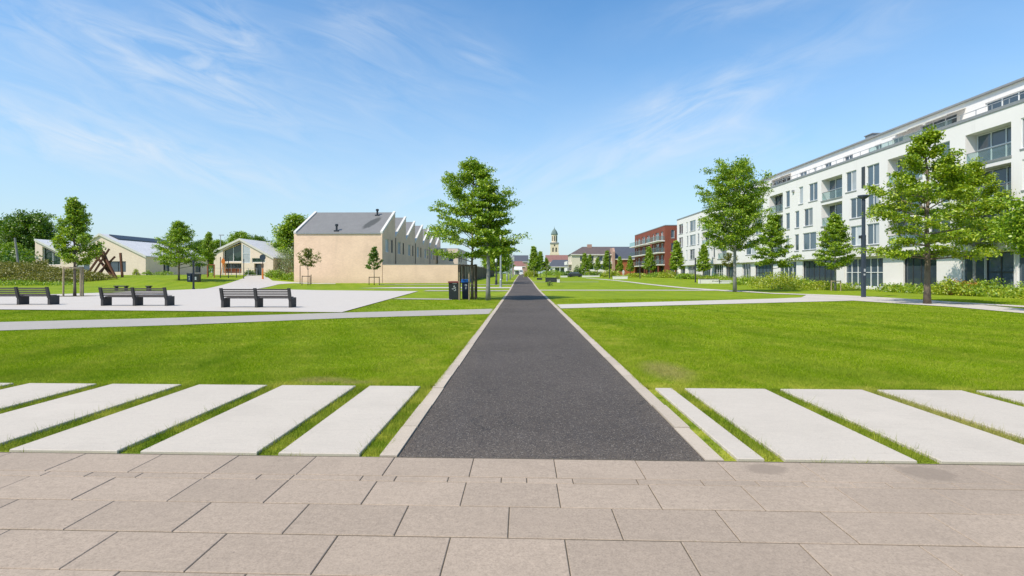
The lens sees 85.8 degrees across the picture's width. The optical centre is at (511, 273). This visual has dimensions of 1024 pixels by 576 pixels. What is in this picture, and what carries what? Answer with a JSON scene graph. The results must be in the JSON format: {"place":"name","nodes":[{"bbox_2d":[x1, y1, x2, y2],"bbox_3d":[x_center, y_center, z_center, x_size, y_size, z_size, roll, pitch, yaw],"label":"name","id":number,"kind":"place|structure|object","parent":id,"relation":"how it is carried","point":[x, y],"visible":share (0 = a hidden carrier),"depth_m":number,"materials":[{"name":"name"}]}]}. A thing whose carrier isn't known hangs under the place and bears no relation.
{"place":"outdoors","nodes":[
{"label":"outdoors","id":0,"kind":"place"},
{"bbox_2d":[0,289,416,311],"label":"plaza","id":1,"kind":"structure","parent":0,"point":[306,300],"depth_m":30.81,"materials":[{"name":"concrete"}]},
{"bbox_2d":[0,287,59,304],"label":"park bench","id":2,"kind":"object","parent":1,"relation":"on","point":[22,299],"visible":0.99,"depth_m":28.54,"materials":[{"name":"grey concrete"}]},
{"bbox_2d":[98,287,174,305],"bbox_3d":[-18.911,1.150,27.784,3.364,0.930,0.770,0,0,1],"label":"park bench","id":3,"kind":"object","parent":1,"relation":"on","point":[137,295],"visible":1,"depth_m":27.53,"materials":[{"name":"grey concrete"}]},
{"bbox_2d":[219,288,295,307],"bbox_3d":[-12.155,1.150,26.398,3.364,0.930,0.770,0,0,1],"label":"park bench","id":4,"kind":"object","parent":1,"relation":"on","point":[258,297],"visible":1,"depth_m":26.16,"materials":[{"name":"grey concrete"}]},
{"bbox_2d":[382,287,510,287],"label":"footpath","id":5,"kind":"structure","parent":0,"point":[440,287],"depth_m":62.41,"materials":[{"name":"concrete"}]},
{"bbox_2d":[0,452,1023,575],"bbox_3d":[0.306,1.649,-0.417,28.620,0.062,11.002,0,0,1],"label":"pavement","id":6,"kind":"structure","parent":0,"point":[923,514],"depth_m":3.66,"materials":[{"name":"beige stone"}]},
{"bbox_2d":[0,273,1023,546],"bbox_3d":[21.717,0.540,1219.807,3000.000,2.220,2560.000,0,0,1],"label":"lawn","id":7,"kind":"structure","parent":0,"point":[584,288],"depth_m":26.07,"materials":[{"name":"green plant"}]},
{"bbox_2d":[0,241,32,260],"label":"background tree","id":8,"kind":"object","parent":7,"relation":"on","point":[8,245],"visible":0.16,"depth_m":99.35,"materials":[{"name":"green plant"}]},
{"bbox_2d":[0,246,53,264],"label":"shrub","id":9,"kind":"object","parent":7,"relation":"on","point":[27,255],"visible":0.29,"depth_m":95.37,"materials":[{"name":"green plant"}]},
{"bbox_2d":[0,208,59,257],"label":"background tree","id":10,"kind":"object","parent":7,"relation":"on","point":[26,229],"visible":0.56,"depth_m":109.75,"materials":[{"name":"green plant"}]},
{"bbox_2d":[0,279,84,285],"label":"planting","id":11,"kind":"object","parent":7,"relation":"on","point":[22,283],"visible":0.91,"depth_m":62.46,"materials":[{"name":"green plant"}]},
{"bbox_2d":[0,383,96,410],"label":"concrete slab","id":12,"kind":"structure","parent":7,"relation":"on","point":[23,393],"depth_m":7.57,"materials":[{"name":"grey concrete"}]},
{"bbox_2d":[0,258,118,284],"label":"shrub bank","id":13,"kind":"object","parent":7,"relation":"on","point":[42,270],"visible":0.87,"depth_m":67.39,"materials":[{"name":"green plant"}]},
{"bbox_2d":[48,196,106,295],"bbox_3d":[-31.234,-1.958,39.681,3.578,7.257,2.902,0,0,-3],"label":"young tree","id":14,"kind":"object","parent":7,"relation":"on","point":[76,216],"visible":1,"depth_m":39.35,"materials":[{"name":"green plant"}]},
{"bbox_2d":[0,384,180,445],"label":"concrete slab","id":15,"kind":"structure","parent":7,"relation":"on","point":[22,422],"depth_m":6.61,"materials":[{"name":"grey concrete"}]},
{"bbox_2d":[89,248,123,277],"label":"beam sculpture","id":16,"kind":"object","parent":7,"relation":"on","point":[107,267],"visible":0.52,"depth_m":78.00,"materials":[{"name":"brown wood"}]},
{"bbox_2d":[34,233,207,274],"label":"school hall","id":17,"kind":"structure","parent":7,"relation":"on","point":[136,252],"depth_m":96.50,"materials":[{"name":"beige brick"}]},
{"bbox_2d":[44,247,59,264],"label":"window","id":18,"kind":"structure","parent":17,"relation":"in","point":[48,254],"depth_m":96.83,"materials":[{"name":"green glass"}]},
{"bbox_2d":[110,261,125,271],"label":"window","id":19,"kind":"structure","parent":17,"relation":"in","point":[115,265],"depth_m":96.43,"materials":[{"name":"clear glass"}]},
{"bbox_2d":[9,384,266,452],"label":"concrete slab","id":20,"kind":"structure","parent":7,"relation":"on","point":[113,433],"depth_m":5.99,"materials":[{"name":"grey concrete"}]},
{"bbox_2d":[150,220,208,279],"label":"park tree","id":21,"kind":"object","parent":7,"relation":"on","point":[179,232],"visible":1,"depth_m":71.26,"materials":[{"name":"green plant"}]},
{"bbox_2d":[196,231,219,276],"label":"young tree","id":22,"kind":"object","parent":7,"relation":"on","point":[209,254],"visible":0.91,"depth_m":81.76,"materials":[{"name":"green plant"}]},
{"bbox_2d":[209,239,227,269],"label":"background tree","id":23,"kind":"object","parent":7,"relation":"on","point":[217,243],"visible":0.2,"depth_m":139.07,"materials":[{"name":"green plant"}]},
{"bbox_2d":[226,231,251,243],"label":"background tree","id":24,"kind":"object","parent":7,"relation":"on","point":[238,235],"visible":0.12,"depth_m":148.58,"materials":[{"name":"green plant"}]},
{"bbox_2d":[0,309,492,329],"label":"footpath","id":25,"kind":"structure","parent":7,"relation":"on","point":[28,325],"depth_m":19.58,"materials":[{"name":"grey concrete"}]},
{"bbox_2d":[140,385,354,454],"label":"concrete slab","id":26,"kind":"structure","parent":7,"relation":"on","point":[250,427],"depth_m":5.95,"materials":[{"name":"grey concrete"}]},
{"bbox_2d":[213,238,293,275],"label":"school building","id":27,"kind":"structure","parent":7,"relation":"on","point":[239,250],"depth_m":95.93,"materials":[{"name":"beige brick"}]},
{"bbox_2d":[224,244,240,261],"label":"window","id":28,"kind":"structure","parent":27,"relation":"in","point":[234,253],"depth_m":96.36,"materials":[{"name":"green glass"}]},
{"bbox_2d":[243,244,249,262],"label":"window","id":29,"kind":"structure","parent":27,"relation":"in","point":[246,250],"depth_m":95.91,"materials":[{"name":"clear glass"}]},
{"bbox_2d":[206,275,335,288],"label":"footpath","id":30,"kind":"structure","parent":7,"relation":"on","point":[252,281],"depth_m":72.35,"materials":[{"name":"concrete"}]},
{"bbox_2d":[274,245,293,273],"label":"shrub","id":31,"kind":"object","parent":7,"relation":"on","point":[290,260],"visible":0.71,"depth_m":97.05,"materials":[{"name":"green plant"}]},
{"bbox_2d":[267,213,307,269],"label":"background tree","id":32,"kind":"object","parent":7,"relation":"on","point":[284,233],"visible":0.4,"depth_m":103.99,"materials":[{"name":"green plant"}]},
{"bbox_2d":[297,247,321,284],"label":"sapling","id":33,"kind":"object","parent":7,"relation":"on","point":[309,255],"visible":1,"depth_m":70.91,"materials":[{"name":"green plant"}]},
{"bbox_2d":[278,386,419,455],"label":"concrete slab","id":34,"kind":"structure","parent":7,"relation":"on","point":[344,429],"depth_m":5.87,"materials":[{"name":"grey concrete"}]},
{"bbox_2d":[294,209,440,282],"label":"sawtooth house","id":35,"kind":"structure","parent":7,"relation":"on","point":[343,243],"depth_m":80.58,"materials":[{"name":"beige brick"}]},
{"bbox_2d":[364,246,383,284],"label":"sapling","id":36,"kind":"object","parent":7,"relation":"on","point":[374,255],"visible":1,"depth_m":71.84,"materials":[{"name":"green plant"}]},
{"bbox_2d":[383,264,457,282],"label":"garden wall","id":37,"kind":"structure","parent":7,"relation":"on","point":[419,273],"depth_m":80.26,"materials":[{"name":"beige brick"}]},
{"bbox_2d":[438,248,466,264],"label":"annex house","id":38,"kind":"structure","parent":7,"relation":"on","point":[458,261],"depth_m":131.31,"materials":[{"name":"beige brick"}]},
{"bbox_2d":[448,281,460,299],"bbox_3d":[-3.636,1.065,34.995,0.800,1.170,0.670,0,0,-2],"label":"litter bin","id":39,"kind":"object","parent":7,"relation":"on","point":[453,290],"visible":0.98,"depth_m":34.71,"materials":[{"name":"black metal"}]},
{"bbox_2d":[461,279,470,298],"bbox_3d":[-2.991,1.010,35.895,0.580,1.280,0.570,0,0,-2],"label":"recycling bin","id":40,"kind":"object","parent":7,"relation":"on","point":[465,295],"visible":0.89,"depth_m":35.66,"materials":[{"name":"blue plastic"}]},
{"bbox_2d":[459,264,476,299],"bbox_3d":[-2.820,0.525,35.454,1.090,2.251,1.200,0,0,1],"label":"tree guard","id":41,"kind":"object","parent":7,"relation":"on","point":[475,280],"visible":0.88,"depth_m":34.87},
{"bbox_2d":[458,265,493,280],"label":"timber fence","id":42,"kind":"object","parent":7,"relation":"on","point":[481,272],"visible":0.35,"depth_m":115.57,"materials":[{"name":"wood"}]},
{"bbox_2d":[424,156,531,298],"bbox_3d":[-2.832,-2.948,35.838,6.511,9.237,7.912,0,0,-22],"label":"park tree","id":43,"kind":"object","parent":7,"relation":"on","point":[476,169],"visible":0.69,"depth_m":34.54,"materials":[{"name":"green plant"}]},
{"bbox_2d":[459,181,521,299],"bbox_3d":[-1.254,-2.055,34.068,3.402,7.455,3.521,0,0,-35],"label":"park tree","id":44,"kind":"object","parent":7,"relation":"on","point":[494,198],"visible":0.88,"depth_m":33.58,"materials":[{"name":"green plant"}]},
{"bbox_2d":[482,228,511,283],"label":"tree","id":45,"kind":"object","parent":7,"relation":"on","point":[493,263],"visible":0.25,"depth_m":75.61,"materials":[{"name":"green plant"}]},
{"bbox_2d":[513,255,527,272],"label":"slate roof house","id":46,"kind":"structure","parent":7,"relation":"on","point":[523,259],"depth_m":311.74,"materials":[{"name":"grey brick"}]},
{"bbox_2d":[527,246,541,277],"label":"conical tree","id":47,"kind":"object","parent":7,"relation":"on","point":[534,258],"visible":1,"depth_m":139.52,"materials":[{"name":"green plant"}]},
{"bbox_2d":[539,269,563,275],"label":"shrub","id":48,"kind":"object","parent":7,"relation":"on","point":[552,272],"visible":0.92,"depth_m":198.31,"materials":[{"name":"green plant"}]},
{"bbox_2d":[380,275,723,460],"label":"path kerb","id":49,"kind":"structure","parent":7,"relation":"on","point":[404,434],"depth_m":6.77,"materials":[{"name":"concrete"}]},
{"bbox_2d":[550,227,558,254],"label":"church tower","id":50,"kind":"structure","parent":7,"relation":"on","point":[554,246],"depth_m":417.03,"materials":[{"name":"paint"}]},
{"bbox_2d":[545,255,567,268],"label":"church hall","id":51,"kind":"structure","parent":7,"relation":"on","point":[550,258],"depth_m":375.25,"materials":[{"name":"red tile"}]},
{"bbox_2d":[548,260,567,273],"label":"veranda house","id":52,"kind":"structure","parent":7,"relation":"on","point":[557,265],"depth_m":256.20,"materials":[{"name":"stone"}]},
{"bbox_2d":[579,253,589,271],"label":"tree","id":53,"kind":"object","parent":7,"relation":"on","point":[584,263],"visible":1,"depth_m":149.68,"materials":[{"name":"green plant"}]},
{"bbox_2d":[564,244,611,274],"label":"cream house","id":54,"kind":"structure","parent":7,"relation":"on","point":[575,258],"depth_m":171.93,"materials":[{"name":"beige paint"}]},
{"bbox_2d":[601,250,611,270],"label":"tree","id":55,"kind":"object","parent":7,"relation":"on","point":[605,260],"visible":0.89,"depth_m":151.46,"materials":[{"name":"green plant"}]},
{"bbox_2d":[600,269,620,277],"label":"shrub","id":56,"kind":"object","parent":7,"relation":"on","point":[606,274],"visible":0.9,"depth_m":129.32,"materials":[{"name":"green plant"}]},
{"bbox_2d":[611,247,634,274],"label":"orange brick house","id":57,"kind":"structure","parent":7,"relation":"on","point":[624,253],"depth_m":171.47,"materials":[{"name":"brick"}]},
{"bbox_2d":[625,256,634,271],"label":"tree","id":58,"kind":"object","parent":7,"relation":"on","point":[630,267],"visible":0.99,"depth_m":141.72,"materials":[{"name":"green plant"}]},
{"bbox_2d":[642,246,655,271],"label":"young tree","id":59,"kind":"object","parent":7,"relation":"on","point":[648,260],"visible":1,"depth_m":123.70,"materials":[{"name":"green plant"}]},
{"bbox_2d":[629,225,676,274],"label":"red apartment house","id":60,"kind":"structure","parent":7,"relation":"on","point":[660,240],"depth_m":137.73,"materials":[{"name":"brick"}]},
{"bbox_2d":[589,278,740,291],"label":"footpath","id":61,"kind":"structure","parent":7,"relation":"on","point":[671,286],"depth_m":65.60,"materials":[{"name":"concrete"}]},
{"bbox_2d":[656,270,678,277],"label":"shrub","id":62,"kind":"object","parent":7,"relation":"on","point":[667,275],"visible":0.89,"depth_m":114.35,"materials":[{"name":"green plant"}]},
{"bbox_2d":[668,240,684,276],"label":"young tree","id":63,"kind":"object","parent":7,"relation":"on","point":[676,259],"visible":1,"depth_m":111.54,"materials":[{"name":"green plant"}]},
{"bbox_2d":[673,273,698,278],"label":"shrub","id":64,"kind":"object","parent":7,"relation":"on","point":[684,276],"visible":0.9,"depth_m":104.31,"materials":[{"name":"green plant"}]},
{"bbox_2d":[694,244,712,275],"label":"young tree","id":65,"kind":"object","parent":7,"relation":"on","point":[703,254],"visible":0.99,"depth_m":102.58,"materials":[{"name":"green plant"}]},
{"bbox_2d":[558,297,852,307],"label":"footpath","id":66,"kind":"structure","parent":7,"relation":"on","point":[777,300],"depth_m":31.10,"materials":[{"name":"concrete"}]},
{"bbox_2d":[698,279,718,283],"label":"wall","id":67,"kind":"structure","parent":7,"relation":"on","point":[708,281],"depth_m":78.00,"materials":[{"name":"white concrete"}]},
{"bbox_2d":[655,388,763,461],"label":"concrete slab","id":68,"kind":"structure","parent":7,"relation":"on","point":[735,448],"depth_m":5.76,"materials":[{"name":"grey concrete"}]},
{"bbox_2d":[720,252,738,278],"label":"young tree","id":69,"kind":"object","parent":7,"relation":"on","point":[728,257],"visible":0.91,"depth_m":87.88,"materials":[{"name":"green plant"}]},
{"bbox_2d":[694,154,775,291],"bbox_3d":[20.114,-4.410,49.724,7.095,12.165,7.063,0,0,34],"label":"park tree","id":70,"kind":"object","parent":7,"relation":"on","point":[746,204],"visible":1,"depth_m":48.58,"materials":[{"name":"green plant"}]},
{"bbox_2d":[746,277,770,287],"bbox_3d":[28.335,1.095,63.067,3.220,1.399,3.239,0,0,1],"label":"shrub","id":71,"kind":"object","parent":7,"relation":"on","point":[753,283],"visible":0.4,"depth_m":62.97,"materials":[{"name":"green plant"}]},
{"bbox_2d":[748,212,804,283],"bbox_3d":[29.031,-2.605,61.053,5.733,8.467,4.263,0,0,7],"label":"young tree","id":72,"kind":"object","parent":7,"relation":"on","point":[773,227],"visible":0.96,"depth_m":60.47,"materials":[{"name":"green plant"}]},
{"bbox_2d":[750,271,810,289],"bbox_3d":[28.330,0.751,57.983,5.904,2.237,5.976,0,0,1],"label":"shrub","id":73,"kind":"object","parent":7,"relation":"on","point":[784,280],"visible":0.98,"depth_m":57.28,"materials":[{"name":"green plant"}]},
{"bbox_2d":[685,388,916,463],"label":"concrete slab","id":74,"kind":"structure","parent":7,"relation":"on","point":[790,431],"depth_m":5.68,"materials":[{"name":"grey concrete"}]},
{"bbox_2d":[802,280,833,289],"bbox_3d":[31.389,1.226,55.938,3.222,1.182,3.330,0,0,1],"label":"shrub","id":75,"kind":"object","parent":7,"relation":"on","point":[819,286],"visible":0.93,"depth_m":55.66,"materials":[{"name":"green plant"}]},
{"bbox_2d":[812,212,858,290],"bbox_3d":[31.101,-2.148,53.209,3.845,7.637,5.171,0,0,22],"label":"young tree","id":76,"kind":"object","parent":7,"relation":"on","point":[837,236],"visible":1,"depth_m":52.59,"materials":[{"name":"green plant"}]},
{"bbox_2d":[677,77,1023,289],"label":"apartment block","id":77,"kind":"structure","parent":7,"relation":"on","point":[806,199],"depth_m":56.67,"materials":[{"name":"white concrete"}]},
{"bbox_2d":[776,195,782,211],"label":"balcony door","id":78,"kind":"structure","parent":77,"relation":"in","point":[779,199],"depth_m":78.97,"materials":[{"name":"clear glass"}]},
{"bbox_2d":[803,208,812,227],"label":"window","id":79,"kind":"structure","parent":77,"relation":"in","point":[808,213],"depth_m":69.47,"materials":[{"name":"grey glass"}]},
{"bbox_2d":[802,232,815,250],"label":"window","id":80,"kind":"structure","parent":77,"relation":"in","point":[809,239],"depth_m":69.24,"materials":[{"name":"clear glass"}]},
{"bbox_2d":[808,182,817,202],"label":"window","id":81,"kind":"structure","parent":77,"relation":"in","point":[812,187],"depth_m":68.18,"materials":[{"name":"clear glass"}]},
{"bbox_2d":[829,177,841,198],"bbox_3d":[38.042,-9.945,64.073,0.111,2.410,4.120,0,0,1],"label":"balcony door","id":82,"kind":"structure","parent":77,"relation":"in","point":[836,183],"depth_m":64.76,"materials":[{"name":"grey glass"}]},
{"bbox_2d":[829,203,841,220],"bbox_3d":[38.042,-6.920,64.073,0.110,2.460,4.120,0,0,1],"label":"balcony door","id":83,"kind":"structure","parent":77,"relation":"in","point":[836,208],"depth_m":64.66,"materials":[{"name":"grey glass"}]},
{"bbox_2d":[845,170,856,193],"bbox_3d":[37.135,-10.030,60.299,0.231,2.340,2.060,0,0,1],"label":"window","id":84,"kind":"structure","parent":77,"relation":"in","point":[850,176],"depth_m":60.31,"materials":[{"name":"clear glass"}]},
{"bbox_2d":[849,225,860,246],"bbox_3d":[37.120,-4.005,59.449,0.231,2.290,2.160,0,0,1],"label":"window","id":85,"kind":"structure","parent":77,"relation":"in","point":[855,230],"depth_m":59.41,"materials":[{"name":"clear glass"}]},
{"bbox_2d":[849,197,861,219],"bbox_3d":[37.119,-7.030,59.449,0.230,2.340,2.160,0,0,1],"label":"window","id":86,"kind":"structure","parent":77,"relation":"in","point":[855,202],"depth_m":59.57,"materials":[{"name":"clear glass"}]},
{"bbox_2d":[866,163,879,188],"bbox_3d":[37.068,-10.030,56.549,0.230,2.340,2.160,0,0,1],"label":"window","id":87,"kind":"structure","parent":77,"relation":"in","point":[872,170],"depth_m":56.54,"materials":[{"name":"clear glass"}]},
{"bbox_2d":[866,223,879,245],"bbox_3d":[37.068,-4.005,56.549,0.231,2.290,2.160,0,0,1],"label":"window","id":88,"kind":"structure","parent":77,"relation":"in","point":[872,229],"depth_m":56.54,"materials":[{"name":"clear glass"}]},
{"bbox_2d":[868,193,878,216],"bbox_3d":[37.067,-7.030,56.499,0.231,2.340,2.060,0,0,1],"label":"window","id":89,"kind":"structure","parent":77,"relation":"in","point":[871,200],"depth_m":56.80,"materials":[{"name":"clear glass"}]},
{"bbox_2d":[897,221,921,242],"bbox_3d":[37.824,-3.920,51.875,0.110,2.360,4.520,0,0,1],"label":"balcony door","id":90,"kind":"structure","parent":77,"relation":"in","point":[898,223],"depth_m":52.89,"materials":[{"name":"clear glass"}]},
{"bbox_2d":[922,113,956,132],"bbox_3d":[39.989,-13.500,51.546,0.110,1.800,4.500,0,0,1],"label":"penthouse window","id":91,"kind":"structure","parent":77,"relation":"in","point":[953,120],"depth_m":51.21,"materials":[{"name":"grey glass"}]},
{"bbox_2d":[977,126,1010,161],"bbox_3d":[37.660,-9.945,42.626,0.110,2.410,4.020,0,0,1],"label":"balcony door","id":92,"kind":"structure","parent":77,"relation":"in","point":[1001,136],"depth_m":43.05,"materials":[{"name":"clear glass"}]},
{"bbox_2d":[979,166,1010,200],"bbox_3d":[37.658,-6.920,42.526,0.110,2.460,3.820,0,0,1],"label":"balcony door","id":93,"kind":"structure","parent":77,"relation":"in","point":[1004,173],"depth_m":42.24,"materials":[{"name":"clear glass"}]},
{"bbox_2d":[986,90,1023,110],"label":"penthouse window","id":94,"kind":"structure","parent":77,"relation":"in","point":[1021,96],"depth_m":44.54,"materials":[{"name":"grey glass"}]},
{"bbox_2d":[679,273,1023,298],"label":"perennial bed","id":95,"kind":"object","parent":7,"relation":"on","point":[721,277],"visible":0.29,"depth_m":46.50,"materials":[{"name":"green plant"}]},
{"bbox_2d":[731,290,1023,306],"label":"footpath","id":96,"kind":"structure","parent":7,"relation":"on","point":[889,298],"depth_m":35.83,"materials":[{"name":"concrete"}]},
{"bbox_2d":[857,195,868,296],"bbox_3d":[24.236,-1.906,38.000,0.720,7.060,0.720,0,0,1],"label":"lamp post","id":97,"kind":"object","parent":96,"relation":"on","point":[863,261],"visible":0.96,"depth_m":37.91,"materials":[{"name":"black metal"}]},
{"bbox_2d":[780,389,1023,464],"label":"concrete slab","id":98,"kind":"structure","parent":7,"relation":"on","point":[941,440],"depth_m":5.76,"materials":[{"name":"grey concrete"}]},
{"bbox_2d":[801,295,1023,312],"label":"footpath","id":99,"kind":"structure","parent":7,"relation":"on","point":[996,308],"depth_m":29.95,"materials":[{"name":"concrete"}]},
{"bbox_2d":[854,124,1003,303],"bbox_3d":[22.468,-3.180,30.139,7.382,9.702,6.904,0,0,-29],"label":"park tree","id":100,"kind":"object","parent":7,"relation":"on","point":[951,173],"visible":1,"depth_m":29.25,"materials":[{"name":"green plant"}]},
{"bbox_2d":[877,390,1023,438],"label":"concrete slab","id":101,"kind":"structure","parent":7,"relation":"on","point":[995,413],"depth_m":6.71,"materials":[{"name":"grey concrete"}]},
{"bbox_2d":[931,276,970,295],"bbox_3d":[33.816,1.010,42.554,2.896,1.694,2.984,0,0,1],"label":"shrub","id":102,"kind":"object","parent":7,"relation":"on","point":[938,290],"visible":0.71,"depth_m":42.34,"materials":[{"name":"green plant"}]},
{"bbox_2d":[930,156,1015,281],"bbox_3d":[35.474,-3.625,42.129,5.955,10.593,6.278,0,0,-18],"label":"park tree","id":103,"kind":"object","parent":7,"relation":"on","point":[989,189],"visible":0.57,"depth_m":41.21,"materials":[{"name":"green plant"}]},
{"bbox_2d":[964,277,1010,295],"bbox_3d":[35.440,1.004,41.028,3.058,1.642,3.031,0,0,1],"label":"shrub","id":104,"kind":"object","parent":7,"relation":"on","point":[985,283],"visible":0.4,"depth_m":40.69,"materials":[{"name":"green plant"}]},
{"bbox_2d":[977,390,1023,403],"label":"concrete slab","id":105,"kind":"structure","parent":7,"relation":"on","point":[1016,396],"depth_m":7.38,"materials":[{"name":"grey concrete"}]},
{"bbox_2d":[981,193,1023,257],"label":"park tree","id":106,"kind":"object","parent":7,"relation":"on","point":[1010,230],"visible":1,"depth_m":22.86,"materials":[{"name":"green plant"}]},
{"bbox_2d":[0,0,1023,273],"label":"sky","id":107,"kind":"structure","parent":0,"point":[603,118],"materials":[{"name":"blue"}]},
{"bbox_2d":[398,275,704,460],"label":"asphalt path","id":108,"kind":"structure","parent":0,"point":[537,375],"depth_m":6.89,"materials":[{"name":"grey asphalt"}]},
{"bbox_2d":[615,290,715,290],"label":"footpath","id":109,"kind":"structure","parent":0,"point":[665,290],"depth_m":53.03,"materials":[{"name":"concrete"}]},
{"label":"tree pit","id":110,"kind":"structure","parent":0,"visible":0},
{"bbox_2d":[62,267,83,295],"bbox_3d":[-31.423,0.575,39.785,1.340,2.151,0.990,0,0,1],"label":"tree stake frame","id":111,"kind":"object","parent":110,"relation":"on","point":[81,279],"visible":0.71,"depth_m":39.34,"materials":[{"name":"beige wood"}]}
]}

